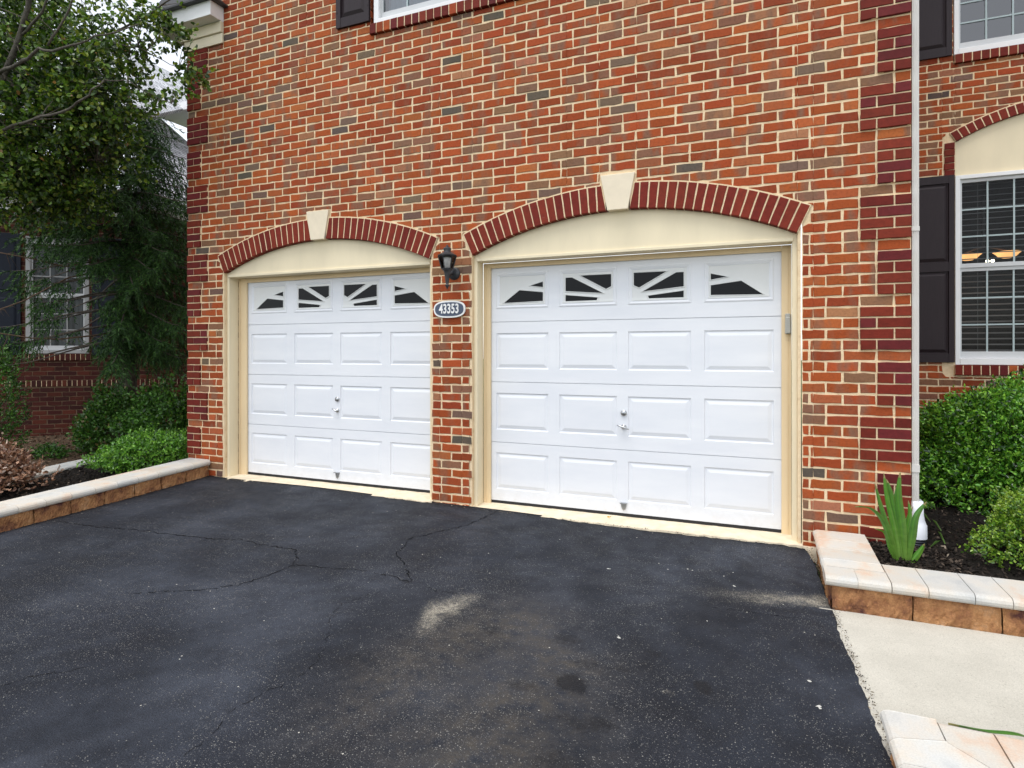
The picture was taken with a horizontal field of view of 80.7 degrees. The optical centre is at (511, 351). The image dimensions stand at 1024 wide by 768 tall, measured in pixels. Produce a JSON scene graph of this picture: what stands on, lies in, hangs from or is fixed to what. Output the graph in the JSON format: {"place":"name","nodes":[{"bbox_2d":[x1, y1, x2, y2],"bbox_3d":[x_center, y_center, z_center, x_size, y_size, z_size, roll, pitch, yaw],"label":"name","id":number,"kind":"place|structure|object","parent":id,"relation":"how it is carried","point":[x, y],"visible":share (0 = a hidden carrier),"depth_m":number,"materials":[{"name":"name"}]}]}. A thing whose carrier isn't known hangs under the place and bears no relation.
{"place":"outdoors","nodes":[
{"label":"outdoors","id":0,"kind":"place"},
{"bbox_2d":[1,435,104,467],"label":"soil bed","id":1,"kind":"object","parent":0,"point":[52,439],"visible":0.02,"depth_m":8.76,"materials":[{"name":"brown soil"}]},
{"bbox_2d":[0,342,32,451],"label":"shrub","id":2,"kind":"object","parent":1,"relation":"on","point":[11,397],"visible":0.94,"depth_m":7.71,"materials":[{"name":"green plant"}]},
{"bbox_2d":[26,441,76,459],"bbox_3d":[-5.822,1.245,7.613,0.452,0.252,0.436,0,0,3],"label":"weed","id":3,"kind":"object","parent":1,"relation":"on","point":[51,452],"visible":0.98,"depth_m":7.57,"materials":[{"name":"green plant"}]},
{"bbox_2d":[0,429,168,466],"bbox_3d":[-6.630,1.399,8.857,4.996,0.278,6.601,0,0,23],"label":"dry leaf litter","id":4,"kind":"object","parent":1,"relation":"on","point":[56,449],"visible":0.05,"depth_m":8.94,"materials":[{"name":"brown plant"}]},
{"bbox_2d":[0,76,187,434],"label":"spruce tree","id":5,"kind":"object","parent":1,"relation":"on","point":[125,331],"visible":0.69,"depth_m":8.09,"materials":[{"name":"green plant"}]},
{"bbox_2d":[0,0,219,240],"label":"leafy tree","id":6,"kind":"object","parent":1,"relation":"on","point":[66,92],"visible":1,"depth_m":6.19,"materials":[{"name":"green plant"}]},
{"bbox_2d":[64,379,160,454],"bbox_3d":[-5.439,0.901,8.281,1.092,1.045,1.061,0,0,40],"label":"leafy bush","id":7,"kind":"object","parent":1,"relation":"on","point":[95,429],"visible":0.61,"depth_m":8.04,"materials":[{"name":"green plant"}]},
{"bbox_2d":[0,456,184,501],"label":"mulch bed","id":8,"kind":"object","parent":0,"point":[71,474],"visible":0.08,"depth_m":6.24,"materials":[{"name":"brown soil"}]},
{"bbox_2d":[0,432,64,492],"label":"dead bush","id":9,"kind":"object","parent":8,"relation":"on","point":[17,467],"visible":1,"depth_m":5.76,"materials":[{"name":"brown plant"}]},
{"bbox_2d":[1,457,94,488],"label":"garden wall","id":10,"kind":"structure","parent":8,"relation":"on","point":[65,466],"depth_m":6.68,"materials":[{"name":"stone"}]},
{"bbox_2d":[76,423,187,473],"bbox_3d":[-4.055,1.094,7.176,0.901,0.534,2.134,0,0,23],"label":"boxwood shrub","id":11,"kind":"object","parent":8,"relation":"on","point":[125,453],"visible":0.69,"depth_m":6.68,"materials":[{"name":"green plant"}]},
{"bbox_2d":[106,373,187,458],"bbox_3d":[-4.412,0.867,7.632,1.279,1.202,1.109,0,0,23],"label":"leafy bush","id":12,"kind":"object","parent":8,"relation":"on","point":[151,412],"visible":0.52,"depth_m":7.38,"materials":[{"name":"green plant"}]},
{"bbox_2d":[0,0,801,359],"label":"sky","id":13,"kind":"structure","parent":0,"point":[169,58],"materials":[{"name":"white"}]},
{"bbox_2d":[0,476,893,767],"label":"driveway","id":14,"kind":"structure","parent":0,"point":[214,622],"depth_m":3.09,"materials":[{"name":"black asphalt"}]},
{"bbox_2d":[0,458,209,531],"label":"garden wall","id":15,"kind":"structure","parent":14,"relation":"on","point":[18,512],"depth_m":5.54,"materials":[{"name":"stone"}]},
{"bbox_2d":[25,478,891,753],"bbox_3d":[-1.192,1.441,3.841,6.146,0.180,3.469,0,0,23],"label":"driveway debris","id":16,"kind":"object","parent":14,"relation":"on","point":[739,540],"visible":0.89,"depth_m":3.19,"materials":[{"name":"grey plant"}]},
{"bbox_2d":[161,359,821,582],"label":"ground","id":17,"kind":"structure","parent":0,"point":[791,447],"depth_m":10.19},
{"bbox_2d":[0,44,187,438],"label":"brick house","id":18,"kind":"structure","parent":17,"relation":"on","point":[61,391],"depth_m":10.26,"materials":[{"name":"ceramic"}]},
{"bbox_2d":[26,236,88,353],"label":"window","id":19,"kind":"structure","parent":18,"relation":"in","point":[70,325],"depth_m":10.31,"materials":[{"name":"plastic"}]},
{"bbox_2d":[152,0,1023,562],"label":"brick house","id":20,"kind":"structure","parent":17,"relation":"on","point":[356,168],"depth_m":5.30,"materials":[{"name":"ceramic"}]},
{"bbox_2d":[248,267,429,492],"bbox_3d":[-1.800,0.268,6.210,2.500,2.172,0.074,0,0,23],"label":"garage door","id":21,"kind":"structure","parent":20,"relation":"in","point":[339,368],"depth_m":6.20,"materials":[{"name":"metal"}]},
{"bbox_2d":[374,0,464,22],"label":"window","id":22,"kind":"structure","parent":20,"relation":"in","point":[384,10],"depth_m":5.76,"materials":[{"name":"white plastic"}]},
{"bbox_2d":[438,245,459,288],"bbox_3d":[-0.566,-0.753,5.368,0.165,0.398,0.219,0,0,23],"label":"wall lamp","id":23,"kind":"object","parent":20,"relation":"attached to","point":[447,257],"visible":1,"depth_m":5.33,"materials":[{"name":"black metal"}]},
{"bbox_2d":[434,301,465,317],"bbox_3d":[-0.568,-0.389,5.471,0.320,0.154,0.022,0,0,23],"label":"number plaque","id":24,"kind":"object","parent":20,"relation":"attached to","point":[448,309],"visible":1,"depth_m":5.46,"materials":[{"name":"blue ceramic"}]},
{"bbox_2d":[491,252,780,532],"bbox_3d":[0.940,0.294,5.060,2.500,2.172,0.074,0,0,23],"label":"garage door","id":25,"kind":"structure","parent":20,"relation":"in","point":[648,388],"depth_m":5.01,"materials":[{"name":"metal"}]},
{"bbox_2d":[785,313,790,333],"bbox_3d":[2.076,-0.213,4.537,0.040,0.155,0.042,0,0,23],"label":"door keypad","id":26,"kind":"object","parent":20,"relation":"attached to","point":[787,325],"depth_m":4.52,"materials":[{"name":"grey plastic"}]},
{"bbox_2d":[953,0,1023,56],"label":"window","id":27,"kind":"structure","parent":20,"relation":"in","point":[978,25],"depth_m":7.64,"materials":[{"name":"white plastic"}]},
{"bbox_2d":[955,169,1023,364],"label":"window","id":28,"kind":"structure","parent":20,"relation":"in","point":[989,296],"depth_m":7.60,"materials":[{"name":"white plastic"}]},
{"bbox_2d":[962,196,1020,261],"bbox_3d":[5.469,-1.426,7.149,0.394,0.800,0.883,0,0,-43],"label":"ceiling lamp","id":29,"kind":"object","parent":20,"relation":"hanging from","point":[998,254],"visible":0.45,"depth_m":7.04,"materials":[{"name":"glass"}]},
{"bbox_2d":[812,530,1023,636],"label":"garden wall","id":30,"kind":"structure","parent":17,"relation":"on","point":[856,576],"depth_m":3.33,"materials":[{"name":"stone"}]},
{"bbox_2d":[821,608,1023,756],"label":"walkway","id":31,"kind":"structure","parent":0,"point":[942,674],"depth_m":2.81,"materials":[{"name":"concrete"}]},
{"bbox_2d":[879,710,1023,767],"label":"garden wall","id":32,"kind":"structure","parent":31,"relation":"on","point":[915,741],"depth_m":2.10,"materials":[{"name":"stone"}]},
{"bbox_2d":[948,723,1023,736],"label":"blade","id":33,"kind":"object","parent":31,"relation":"on","point":[996,731],"visible":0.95,"depth_m":2.28,"materials":[{"name":"green plant"}]},
{"bbox_2d":[924,502,945,546],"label":"grass","id":34,"kind":"structure","parent":0,"point":[940,534],"depth_m":4.53,"materials":[{"name":"green plant"}]},
{"bbox_2d":[867,479,1023,580],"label":"mulch bed","id":35,"kind":"object","parent":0,"point":[955,526],"visible":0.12,"depth_m":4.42,"materials":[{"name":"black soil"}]},
{"bbox_2d":[855,472,926,562],"bbox_3d":[2.349,1.051,3.794,0.466,0.608,0.150,0,0,-2],"label":"iris plant","id":36,"kind":"object","parent":35,"relation":"on","point":[900,531],"visible":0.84,"depth_m":3.79,"materials":[{"name":"green plant"}]},
{"bbox_2d":[919,364,1023,516],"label":"evergreen hedge","id":37,"kind":"object","parent":35,"relation":"on","point":[972,439],"visible":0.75,"depth_m":5.24,"materials":[{"name":"green plant"}]},
{"bbox_2d":[957,485,1023,570],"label":"shrub","id":38,"kind":"object","parent":35,"relation":"on","point":[1006,520],"visible":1,"depth_m":3.85,"materials":[{"name":"green plant"}]}
]}

